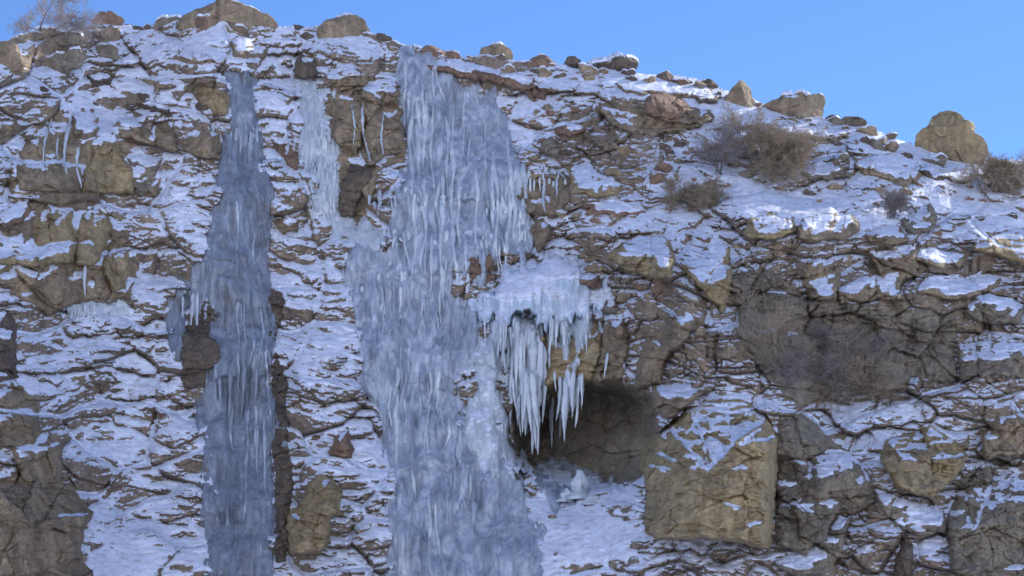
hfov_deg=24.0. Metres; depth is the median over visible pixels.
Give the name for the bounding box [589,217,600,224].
stone
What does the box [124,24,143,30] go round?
boulder
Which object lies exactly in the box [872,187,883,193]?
stone
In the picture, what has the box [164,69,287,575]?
frozen waterfall
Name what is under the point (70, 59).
boulder
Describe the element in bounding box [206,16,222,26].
rim rock
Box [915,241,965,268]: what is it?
rock ledge
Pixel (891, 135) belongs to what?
rim rock
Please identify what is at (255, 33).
rim rock
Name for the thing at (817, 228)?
boulder
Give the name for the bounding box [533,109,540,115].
stone
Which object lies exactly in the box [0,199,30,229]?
rock ledge
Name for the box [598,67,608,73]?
rim rock
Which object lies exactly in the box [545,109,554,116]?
stone
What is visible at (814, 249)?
stone
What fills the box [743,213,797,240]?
boulder
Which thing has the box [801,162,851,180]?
boulder
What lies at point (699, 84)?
rim rock
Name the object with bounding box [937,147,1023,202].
bare shrub
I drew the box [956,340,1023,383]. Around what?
crag
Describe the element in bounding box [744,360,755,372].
stone
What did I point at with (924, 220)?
boulder
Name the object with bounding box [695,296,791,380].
bare shrub
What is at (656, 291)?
stone
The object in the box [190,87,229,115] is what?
boulder
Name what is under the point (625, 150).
stone
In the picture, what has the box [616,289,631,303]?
stone
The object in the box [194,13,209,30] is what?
rim rock
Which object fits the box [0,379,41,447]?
crag
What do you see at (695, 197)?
bare shrub
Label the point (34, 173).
crag
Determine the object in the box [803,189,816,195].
stone
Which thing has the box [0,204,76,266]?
crag
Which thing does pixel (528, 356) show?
icicle curtain
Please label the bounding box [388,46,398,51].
rim rock
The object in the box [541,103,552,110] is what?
stone
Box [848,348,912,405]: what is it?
bare shrub
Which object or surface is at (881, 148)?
stone
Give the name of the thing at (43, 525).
boulder
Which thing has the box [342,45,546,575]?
frozen waterfall
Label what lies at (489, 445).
ice lumps
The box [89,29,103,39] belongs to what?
rim rock
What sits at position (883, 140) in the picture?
rim rock
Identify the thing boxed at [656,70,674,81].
boulder
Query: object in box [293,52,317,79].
rock
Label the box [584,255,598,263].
stone
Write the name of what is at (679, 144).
stone
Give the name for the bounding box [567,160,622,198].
crag
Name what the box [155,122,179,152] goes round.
rock ledge
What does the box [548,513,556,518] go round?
stone
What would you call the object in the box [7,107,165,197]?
crag
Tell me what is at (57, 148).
frozen trickle
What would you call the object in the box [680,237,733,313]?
crag
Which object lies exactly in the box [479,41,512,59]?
boulder
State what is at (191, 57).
rock ledge
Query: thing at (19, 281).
crag
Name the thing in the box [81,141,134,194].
crag
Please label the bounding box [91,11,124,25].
boulder
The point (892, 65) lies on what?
sky
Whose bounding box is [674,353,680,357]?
stone
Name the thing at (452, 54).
boulder
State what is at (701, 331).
stone
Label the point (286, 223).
rock ledge
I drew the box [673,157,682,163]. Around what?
stone
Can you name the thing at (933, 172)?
rock ledge
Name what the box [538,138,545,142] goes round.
stone
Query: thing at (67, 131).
frozen trickle
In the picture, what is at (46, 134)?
frozen trickle
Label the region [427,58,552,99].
rock ledge
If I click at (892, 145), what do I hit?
rim rock
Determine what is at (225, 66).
stone
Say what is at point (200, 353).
crag
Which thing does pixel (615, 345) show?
crag
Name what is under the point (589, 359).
crag
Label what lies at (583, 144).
stone
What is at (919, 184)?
stone
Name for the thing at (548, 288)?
ice mound
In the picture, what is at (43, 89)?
stone
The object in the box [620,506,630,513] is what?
stone
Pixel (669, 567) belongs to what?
stone
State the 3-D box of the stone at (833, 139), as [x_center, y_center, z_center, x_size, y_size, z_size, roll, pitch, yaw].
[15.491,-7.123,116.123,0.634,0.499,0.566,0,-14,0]
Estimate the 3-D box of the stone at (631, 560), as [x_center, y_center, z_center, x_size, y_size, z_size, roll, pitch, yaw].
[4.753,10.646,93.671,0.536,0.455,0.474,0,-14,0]
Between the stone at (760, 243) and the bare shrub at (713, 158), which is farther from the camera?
the bare shrub at (713, 158)
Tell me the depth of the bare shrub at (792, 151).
111.35 m
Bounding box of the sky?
[0,0,1023,159]
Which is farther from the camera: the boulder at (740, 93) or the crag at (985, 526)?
the boulder at (740, 93)
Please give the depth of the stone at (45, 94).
112.78 m
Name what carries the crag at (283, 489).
on the cliff
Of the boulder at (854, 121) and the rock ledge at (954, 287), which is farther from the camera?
the boulder at (854, 121)
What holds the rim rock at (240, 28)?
on the cliff
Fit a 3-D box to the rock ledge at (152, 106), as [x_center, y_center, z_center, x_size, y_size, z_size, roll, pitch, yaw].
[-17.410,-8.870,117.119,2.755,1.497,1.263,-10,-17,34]
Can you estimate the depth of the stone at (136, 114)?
116.46 m
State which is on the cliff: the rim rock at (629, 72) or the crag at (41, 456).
the crag at (41, 456)
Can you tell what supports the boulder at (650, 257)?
on the cliff
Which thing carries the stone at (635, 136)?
on the snow
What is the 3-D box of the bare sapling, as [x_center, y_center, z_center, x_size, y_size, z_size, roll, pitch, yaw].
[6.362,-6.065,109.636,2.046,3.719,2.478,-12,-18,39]
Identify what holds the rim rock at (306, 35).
on the snow
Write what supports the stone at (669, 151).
on the cliff
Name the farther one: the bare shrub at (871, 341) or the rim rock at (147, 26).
the rim rock at (147, 26)
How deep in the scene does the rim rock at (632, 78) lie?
117.97 m
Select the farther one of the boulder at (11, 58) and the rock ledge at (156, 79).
the rock ledge at (156, 79)
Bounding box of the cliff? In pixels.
[0,20,1023,575]
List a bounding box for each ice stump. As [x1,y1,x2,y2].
[556,488,572,501]
[566,470,589,500]
[580,492,599,505]
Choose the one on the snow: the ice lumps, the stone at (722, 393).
the stone at (722, 393)
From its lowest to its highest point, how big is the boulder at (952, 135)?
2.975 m
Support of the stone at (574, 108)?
on the cliff
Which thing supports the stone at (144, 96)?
on the rock ledge at (152, 106)
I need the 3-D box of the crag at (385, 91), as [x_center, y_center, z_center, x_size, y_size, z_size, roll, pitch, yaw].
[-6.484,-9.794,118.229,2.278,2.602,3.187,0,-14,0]
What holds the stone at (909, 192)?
on the snow
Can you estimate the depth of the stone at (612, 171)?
110.71 m
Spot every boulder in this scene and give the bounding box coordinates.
[0,41,24,76]
[0,473,93,575]
[34,24,83,48]
[45,46,87,76]
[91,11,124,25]
[95,42,119,59]
[101,27,120,40]
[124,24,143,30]
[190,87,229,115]
[275,143,299,169]
[286,474,342,555]
[293,25,303,30]
[316,13,369,38]
[328,430,354,458]
[375,33,391,41]
[420,45,445,55]
[445,49,460,58]
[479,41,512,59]
[530,53,555,67]
[531,219,551,252]
[540,136,559,157]
[554,121,585,137]
[564,56,580,68]
[577,272,599,287]
[601,295,618,313]
[607,233,675,279]
[639,399,777,548]
[644,91,689,119]
[650,382,708,422]
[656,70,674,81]
[696,93,717,103]
[701,79,717,87]
[723,80,754,107]
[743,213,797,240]
[797,214,859,242]
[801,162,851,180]
[842,116,866,126]
[862,225,909,245]
[880,426,968,499]
[901,203,937,234]
[914,110,988,163]
[921,152,947,166]
[963,293,1023,324]
[970,228,1023,264]
[980,411,1023,459]
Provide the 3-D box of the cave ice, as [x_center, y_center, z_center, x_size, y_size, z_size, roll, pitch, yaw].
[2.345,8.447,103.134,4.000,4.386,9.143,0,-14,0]
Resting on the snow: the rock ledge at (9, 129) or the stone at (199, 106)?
the stone at (199, 106)
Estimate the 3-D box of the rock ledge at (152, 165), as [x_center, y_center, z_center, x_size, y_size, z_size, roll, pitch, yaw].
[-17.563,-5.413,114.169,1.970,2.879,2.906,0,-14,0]
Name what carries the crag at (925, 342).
on the cliff
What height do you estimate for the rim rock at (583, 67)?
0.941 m
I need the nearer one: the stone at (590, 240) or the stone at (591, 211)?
the stone at (590, 240)
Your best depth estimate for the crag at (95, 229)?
108.42 m
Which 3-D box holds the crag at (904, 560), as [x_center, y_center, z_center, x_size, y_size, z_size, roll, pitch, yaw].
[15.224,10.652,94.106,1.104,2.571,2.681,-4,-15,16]
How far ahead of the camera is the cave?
106.70 m
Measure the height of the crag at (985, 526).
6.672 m
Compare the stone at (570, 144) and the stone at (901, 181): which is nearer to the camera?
the stone at (901, 181)
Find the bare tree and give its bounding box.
[4,0,113,48]
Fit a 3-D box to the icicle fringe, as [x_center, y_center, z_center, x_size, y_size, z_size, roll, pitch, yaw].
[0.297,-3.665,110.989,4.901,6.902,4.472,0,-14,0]
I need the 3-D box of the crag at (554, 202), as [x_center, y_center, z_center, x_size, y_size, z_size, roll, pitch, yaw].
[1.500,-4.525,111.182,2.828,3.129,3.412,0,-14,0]
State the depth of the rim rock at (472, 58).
118.90 m
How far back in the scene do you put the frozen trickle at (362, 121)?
115.44 m
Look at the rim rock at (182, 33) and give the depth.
120.28 m
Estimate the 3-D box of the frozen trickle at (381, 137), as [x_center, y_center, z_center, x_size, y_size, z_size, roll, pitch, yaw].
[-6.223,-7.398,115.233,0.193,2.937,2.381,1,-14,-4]
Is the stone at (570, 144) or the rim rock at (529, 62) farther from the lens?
the rim rock at (529, 62)
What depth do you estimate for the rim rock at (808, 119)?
118.43 m
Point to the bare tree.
(61, 17)
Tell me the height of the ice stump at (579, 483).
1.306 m
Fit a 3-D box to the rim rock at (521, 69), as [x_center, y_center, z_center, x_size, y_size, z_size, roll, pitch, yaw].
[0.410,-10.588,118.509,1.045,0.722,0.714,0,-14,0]
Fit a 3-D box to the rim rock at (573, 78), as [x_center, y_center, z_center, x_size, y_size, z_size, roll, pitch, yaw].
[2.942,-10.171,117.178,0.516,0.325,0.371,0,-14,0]
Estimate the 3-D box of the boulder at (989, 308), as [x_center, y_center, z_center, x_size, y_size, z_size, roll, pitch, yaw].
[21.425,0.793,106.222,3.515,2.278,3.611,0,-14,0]
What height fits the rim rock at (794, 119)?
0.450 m
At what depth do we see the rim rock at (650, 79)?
118.13 m
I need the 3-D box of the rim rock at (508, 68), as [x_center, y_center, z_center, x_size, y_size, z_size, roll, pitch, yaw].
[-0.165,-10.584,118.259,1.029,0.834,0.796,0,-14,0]
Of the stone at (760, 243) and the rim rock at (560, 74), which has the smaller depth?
the stone at (760, 243)
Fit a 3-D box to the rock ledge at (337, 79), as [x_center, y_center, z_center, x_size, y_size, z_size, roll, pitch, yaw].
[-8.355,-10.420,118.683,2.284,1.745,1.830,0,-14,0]
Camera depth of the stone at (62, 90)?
114.67 m
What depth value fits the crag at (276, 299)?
108.65 m
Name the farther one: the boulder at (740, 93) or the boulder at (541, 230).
the boulder at (740, 93)
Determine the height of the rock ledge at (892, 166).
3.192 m
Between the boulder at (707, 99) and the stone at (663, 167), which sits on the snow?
the stone at (663, 167)
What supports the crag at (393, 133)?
on the cliff
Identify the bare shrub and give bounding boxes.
[659,172,730,216]
[683,107,768,183]
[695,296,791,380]
[701,97,830,193]
[730,286,815,364]
[768,331,872,404]
[790,319,908,414]
[798,315,872,357]
[842,323,899,367]
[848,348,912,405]
[876,185,914,218]
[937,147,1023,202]
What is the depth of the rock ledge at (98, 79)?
117.24 m
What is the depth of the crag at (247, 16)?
120.20 m
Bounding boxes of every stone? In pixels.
[40,86,48,91]
[41,92,49,97]
[58,87,65,93]
[103,101,115,110]
[123,104,136,109]
[132,112,141,116]
[137,93,149,100]
[195,102,208,110]
[220,62,229,69]
[501,106,510,112]
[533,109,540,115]
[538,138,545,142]
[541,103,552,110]
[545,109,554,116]
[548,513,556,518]
[555,208,569,218]
[559,148,574,155]
[562,141,575,148]
[570,105,579,112]
[573,213,580,217]
[574,244,581,250]
[580,142,588,146]
[583,261,604,272]
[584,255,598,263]
[585,205,595,215]
[586,236,594,244]
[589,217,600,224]
[605,166,622,176]
[616,144,631,155]
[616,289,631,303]
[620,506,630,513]
[627,556,639,564]
[632,132,643,140]
[636,279,646,289]
[641,143,652,150]
[649,172,666,183]
[650,284,662,297]
[652,280,669,287]
[654,162,672,172]
[657,295,665,301]
[659,142,671,149]
[661,570,671,575]
[664,148,674,155]
[664,564,676,570]
[668,366,677,377]
[673,141,684,146]
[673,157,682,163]
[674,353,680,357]
[695,327,706,335]
[696,358,711,372]
[703,565,709,571]
[718,391,726,395]
[725,343,738,358]
[739,168,758,178]
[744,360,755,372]
[757,241,764,247]
[774,251,786,256]
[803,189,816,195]
[810,247,817,252]
[828,136,839,143]
[829,182,842,189]
[838,153,849,160]
[868,138,880,148]
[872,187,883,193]
[878,145,885,150]
[893,176,908,186]
[901,152,912,158]
[901,189,912,195]
[915,182,923,186]
[932,231,942,235]
[1009,213,1017,219]
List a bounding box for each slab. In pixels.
[587,52,638,70]
[764,89,824,118]
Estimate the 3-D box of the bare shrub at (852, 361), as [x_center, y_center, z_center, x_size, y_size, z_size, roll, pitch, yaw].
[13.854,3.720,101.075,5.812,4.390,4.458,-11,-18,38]
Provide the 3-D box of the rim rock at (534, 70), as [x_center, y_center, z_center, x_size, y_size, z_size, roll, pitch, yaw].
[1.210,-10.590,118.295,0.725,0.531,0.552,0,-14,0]
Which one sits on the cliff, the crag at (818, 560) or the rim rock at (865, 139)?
the crag at (818, 560)
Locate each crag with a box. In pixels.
[0,194,139,314]
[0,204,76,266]
[0,310,18,381]
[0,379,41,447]
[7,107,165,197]
[11,431,63,483]
[16,117,82,192]
[74,207,112,266]
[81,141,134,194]
[102,239,130,291]
[175,0,277,30]
[180,301,220,389]
[258,288,284,340]
[271,352,293,562]
[324,72,406,216]
[331,98,365,154]
[338,163,372,217]
[360,78,399,104]
[360,103,404,165]
[468,250,497,281]
[498,72,535,101]
[517,172,569,215]
[535,319,601,397]
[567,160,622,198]
[590,318,630,388]
[594,102,713,136]
[634,304,695,390]
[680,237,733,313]
[731,268,957,404]
[772,514,851,575]
[774,413,876,554]
[800,258,841,300]
[837,244,918,304]
[893,532,913,575]
[946,459,1023,575]
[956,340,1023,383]
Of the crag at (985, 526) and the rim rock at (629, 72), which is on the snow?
the rim rock at (629, 72)
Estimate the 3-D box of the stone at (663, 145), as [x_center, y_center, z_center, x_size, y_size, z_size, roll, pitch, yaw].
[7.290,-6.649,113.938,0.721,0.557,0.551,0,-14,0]
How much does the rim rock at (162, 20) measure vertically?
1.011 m
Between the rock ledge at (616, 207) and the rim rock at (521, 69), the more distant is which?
the rim rock at (521, 69)
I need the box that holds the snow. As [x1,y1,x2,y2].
[0,21,1023,575]
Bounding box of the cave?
[510,382,652,484]
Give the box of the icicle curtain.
[483,310,625,454]
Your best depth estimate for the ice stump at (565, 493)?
99.28 m
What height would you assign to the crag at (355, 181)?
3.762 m
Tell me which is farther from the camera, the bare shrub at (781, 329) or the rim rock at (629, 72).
the rim rock at (629, 72)
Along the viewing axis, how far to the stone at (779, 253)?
105.21 m
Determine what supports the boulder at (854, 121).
on the cliff
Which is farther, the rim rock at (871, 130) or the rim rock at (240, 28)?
the rim rock at (240, 28)
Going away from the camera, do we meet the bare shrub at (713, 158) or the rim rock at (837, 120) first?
the bare shrub at (713, 158)
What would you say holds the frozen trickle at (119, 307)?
attached to the crag at (19, 281)
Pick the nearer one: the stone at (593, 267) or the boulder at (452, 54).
the stone at (593, 267)
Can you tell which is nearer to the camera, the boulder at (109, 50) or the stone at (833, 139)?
the stone at (833, 139)
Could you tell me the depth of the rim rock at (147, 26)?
121.44 m
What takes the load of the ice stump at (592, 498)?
on the cliff
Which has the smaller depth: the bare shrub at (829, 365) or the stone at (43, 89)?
the bare shrub at (829, 365)
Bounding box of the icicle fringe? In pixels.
[474,160,566,264]
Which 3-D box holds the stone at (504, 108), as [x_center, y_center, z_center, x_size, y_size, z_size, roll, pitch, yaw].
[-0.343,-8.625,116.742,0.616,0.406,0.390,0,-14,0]
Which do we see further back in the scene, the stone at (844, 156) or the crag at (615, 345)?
the stone at (844, 156)
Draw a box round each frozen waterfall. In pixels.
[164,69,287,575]
[292,79,396,250]
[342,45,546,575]
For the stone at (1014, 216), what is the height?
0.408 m
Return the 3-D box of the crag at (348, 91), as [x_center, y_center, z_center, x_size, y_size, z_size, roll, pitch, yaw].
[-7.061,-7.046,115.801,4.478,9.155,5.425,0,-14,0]
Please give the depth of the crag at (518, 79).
117.27 m
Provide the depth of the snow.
106.05 m
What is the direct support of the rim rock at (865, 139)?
on the snow
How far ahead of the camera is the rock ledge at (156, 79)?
117.77 m
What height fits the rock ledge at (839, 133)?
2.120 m
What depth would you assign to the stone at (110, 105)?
116.84 m
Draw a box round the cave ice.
[526,456,612,514]
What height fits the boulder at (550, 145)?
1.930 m
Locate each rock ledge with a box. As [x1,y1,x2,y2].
[0,119,19,143]
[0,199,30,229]
[33,266,64,304]
[71,109,99,139]
[86,71,113,86]
[92,268,105,288]
[111,116,156,146]
[127,155,162,196]
[136,100,170,113]
[141,71,175,89]
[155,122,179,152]
[173,49,213,64]
[177,129,219,158]
[229,36,267,57]
[275,214,299,232]
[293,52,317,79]
[323,68,361,85]
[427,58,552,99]
[580,199,645,216]
[616,82,721,98]
[757,123,848,141]
[853,152,922,183]
[874,489,946,536]
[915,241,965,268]
[916,165,973,183]
[916,269,1000,300]
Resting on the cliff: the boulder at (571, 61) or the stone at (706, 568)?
the boulder at (571, 61)
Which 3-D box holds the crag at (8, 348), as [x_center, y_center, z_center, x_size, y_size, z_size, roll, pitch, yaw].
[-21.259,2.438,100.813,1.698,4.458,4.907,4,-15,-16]
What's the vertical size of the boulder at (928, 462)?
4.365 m
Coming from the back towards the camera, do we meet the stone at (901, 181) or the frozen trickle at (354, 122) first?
the frozen trickle at (354, 122)
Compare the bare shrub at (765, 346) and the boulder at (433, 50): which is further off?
the boulder at (433, 50)
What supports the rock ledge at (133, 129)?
on the cliff
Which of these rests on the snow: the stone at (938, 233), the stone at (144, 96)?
the stone at (938, 233)
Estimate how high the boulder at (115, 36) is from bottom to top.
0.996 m
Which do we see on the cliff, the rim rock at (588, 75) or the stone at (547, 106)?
the rim rock at (588, 75)
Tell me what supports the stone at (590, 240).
on the cliff
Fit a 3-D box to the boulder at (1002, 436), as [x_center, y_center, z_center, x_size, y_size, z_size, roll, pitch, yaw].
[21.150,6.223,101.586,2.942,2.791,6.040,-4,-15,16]
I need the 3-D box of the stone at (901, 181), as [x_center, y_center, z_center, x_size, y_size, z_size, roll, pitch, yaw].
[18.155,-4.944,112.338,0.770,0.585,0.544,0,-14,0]
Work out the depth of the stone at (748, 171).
111.25 m
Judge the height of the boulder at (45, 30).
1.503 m
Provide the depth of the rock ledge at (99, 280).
107.02 m
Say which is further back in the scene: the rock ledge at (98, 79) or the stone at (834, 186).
the rock ledge at (98, 79)
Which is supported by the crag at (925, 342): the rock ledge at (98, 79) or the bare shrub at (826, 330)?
the bare shrub at (826, 330)
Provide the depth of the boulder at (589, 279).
105.58 m
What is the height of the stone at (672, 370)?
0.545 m
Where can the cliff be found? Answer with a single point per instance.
(88, 474)
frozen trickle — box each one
[42,118,51,163]
[56,136,58,163]
[63,113,72,173]
[63,266,128,322]
[75,147,81,187]
[351,104,355,147]
[361,102,370,160]
[380,112,383,154]
[542,177,545,210]
[555,178,557,194]
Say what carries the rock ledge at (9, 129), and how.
on the cliff
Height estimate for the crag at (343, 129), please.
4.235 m
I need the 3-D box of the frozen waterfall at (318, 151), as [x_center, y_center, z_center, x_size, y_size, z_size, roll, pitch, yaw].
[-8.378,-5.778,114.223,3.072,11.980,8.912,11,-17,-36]
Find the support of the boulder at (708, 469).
on the cliff
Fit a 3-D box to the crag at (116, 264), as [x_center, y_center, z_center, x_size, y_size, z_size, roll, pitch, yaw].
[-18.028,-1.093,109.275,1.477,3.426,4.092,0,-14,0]
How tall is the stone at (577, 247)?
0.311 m
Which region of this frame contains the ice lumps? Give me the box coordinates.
[462,327,529,480]
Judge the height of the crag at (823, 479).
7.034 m
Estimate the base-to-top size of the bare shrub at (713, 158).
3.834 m
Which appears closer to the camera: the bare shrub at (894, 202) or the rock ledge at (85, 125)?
the bare shrub at (894, 202)
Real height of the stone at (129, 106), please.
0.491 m
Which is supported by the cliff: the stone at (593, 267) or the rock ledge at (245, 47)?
the rock ledge at (245, 47)
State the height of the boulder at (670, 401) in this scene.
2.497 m
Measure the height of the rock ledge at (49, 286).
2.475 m
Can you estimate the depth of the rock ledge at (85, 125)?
113.56 m
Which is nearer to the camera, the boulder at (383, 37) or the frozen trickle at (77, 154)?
the frozen trickle at (77, 154)
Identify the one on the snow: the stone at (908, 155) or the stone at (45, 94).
the stone at (908, 155)
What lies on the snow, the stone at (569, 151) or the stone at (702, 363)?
the stone at (702, 363)
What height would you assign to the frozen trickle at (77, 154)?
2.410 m
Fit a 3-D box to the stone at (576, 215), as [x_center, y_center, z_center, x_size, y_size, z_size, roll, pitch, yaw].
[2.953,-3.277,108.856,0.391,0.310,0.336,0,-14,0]
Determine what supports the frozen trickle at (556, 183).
attached to the crag at (554, 202)
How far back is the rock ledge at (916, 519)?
94.45 m
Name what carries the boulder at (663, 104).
on the crag at (617, 115)
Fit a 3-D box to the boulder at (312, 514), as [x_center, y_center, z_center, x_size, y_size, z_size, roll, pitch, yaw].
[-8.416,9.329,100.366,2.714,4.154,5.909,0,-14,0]
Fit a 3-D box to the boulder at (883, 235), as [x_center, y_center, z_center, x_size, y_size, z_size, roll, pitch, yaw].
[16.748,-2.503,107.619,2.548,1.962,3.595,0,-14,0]
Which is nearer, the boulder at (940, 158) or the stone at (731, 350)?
the stone at (731, 350)
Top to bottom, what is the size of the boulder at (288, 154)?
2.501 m
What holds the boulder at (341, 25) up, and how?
on the cliff
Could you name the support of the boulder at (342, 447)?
on the cliff
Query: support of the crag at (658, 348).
on the cliff
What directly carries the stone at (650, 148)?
on the cliff
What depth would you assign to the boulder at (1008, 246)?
108.72 m
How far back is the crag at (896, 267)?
105.32 m
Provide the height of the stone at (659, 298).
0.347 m
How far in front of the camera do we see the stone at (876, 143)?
115.29 m
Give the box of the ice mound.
[467,250,612,334]
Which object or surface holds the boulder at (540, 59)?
on the cliff
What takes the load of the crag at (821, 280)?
on the cliff
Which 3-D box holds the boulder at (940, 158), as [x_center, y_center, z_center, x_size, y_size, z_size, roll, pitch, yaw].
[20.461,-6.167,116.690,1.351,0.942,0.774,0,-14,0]
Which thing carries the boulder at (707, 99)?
on the cliff
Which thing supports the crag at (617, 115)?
on the cliff
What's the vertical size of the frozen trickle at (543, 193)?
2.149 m
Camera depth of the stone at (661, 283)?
103.08 m
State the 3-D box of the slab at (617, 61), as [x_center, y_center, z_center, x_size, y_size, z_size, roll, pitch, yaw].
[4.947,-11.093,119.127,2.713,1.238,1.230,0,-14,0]
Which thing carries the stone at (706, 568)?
on the snow
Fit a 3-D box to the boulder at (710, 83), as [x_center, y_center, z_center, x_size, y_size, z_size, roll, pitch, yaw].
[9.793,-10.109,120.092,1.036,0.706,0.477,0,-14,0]
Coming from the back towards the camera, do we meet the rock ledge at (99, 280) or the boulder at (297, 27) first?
the boulder at (297, 27)
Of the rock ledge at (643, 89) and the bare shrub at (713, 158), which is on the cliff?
the rock ledge at (643, 89)
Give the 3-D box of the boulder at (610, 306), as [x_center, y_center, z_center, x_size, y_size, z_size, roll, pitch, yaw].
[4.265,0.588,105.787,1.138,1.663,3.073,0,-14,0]
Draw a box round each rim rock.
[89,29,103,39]
[143,23,150,29]
[154,14,180,30]
[176,29,186,37]
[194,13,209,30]
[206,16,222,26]
[227,21,249,37]
[251,31,258,36]
[300,31,313,39]
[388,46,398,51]
[466,55,475,60]
[495,54,510,60]
[500,63,516,73]
[517,67,528,71]
[526,60,534,65]
[529,67,537,73]
[537,65,552,77]
[553,71,565,78]
[568,76,577,79]
[578,62,598,74]
[581,70,594,80]
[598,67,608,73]
[621,68,635,75]
[625,75,637,80]
[643,76,655,82]
[674,78,689,84]
[692,80,706,88]
[787,116,797,121]
[802,117,811,121]
[825,115,844,125]
[855,125,877,135]
[860,135,875,143]
[877,136,887,144]
[884,131,897,139]
[885,139,898,151]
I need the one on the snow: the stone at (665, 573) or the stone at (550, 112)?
the stone at (665, 573)
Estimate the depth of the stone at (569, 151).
112.95 m
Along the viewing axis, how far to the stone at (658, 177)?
110.50 m
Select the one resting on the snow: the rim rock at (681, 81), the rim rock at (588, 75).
the rim rock at (681, 81)
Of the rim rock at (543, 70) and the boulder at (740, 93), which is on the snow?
the rim rock at (543, 70)
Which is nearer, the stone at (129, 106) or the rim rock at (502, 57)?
the stone at (129, 106)
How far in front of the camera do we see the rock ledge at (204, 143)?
113.82 m
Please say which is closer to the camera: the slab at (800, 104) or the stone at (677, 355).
the stone at (677, 355)
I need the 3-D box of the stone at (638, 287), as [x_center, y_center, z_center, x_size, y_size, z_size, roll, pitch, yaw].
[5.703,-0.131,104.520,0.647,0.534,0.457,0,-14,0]
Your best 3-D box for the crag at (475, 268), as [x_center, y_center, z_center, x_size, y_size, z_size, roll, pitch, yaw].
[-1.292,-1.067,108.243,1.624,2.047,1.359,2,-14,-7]
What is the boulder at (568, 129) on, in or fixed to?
on the cliff
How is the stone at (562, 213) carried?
on the cliff

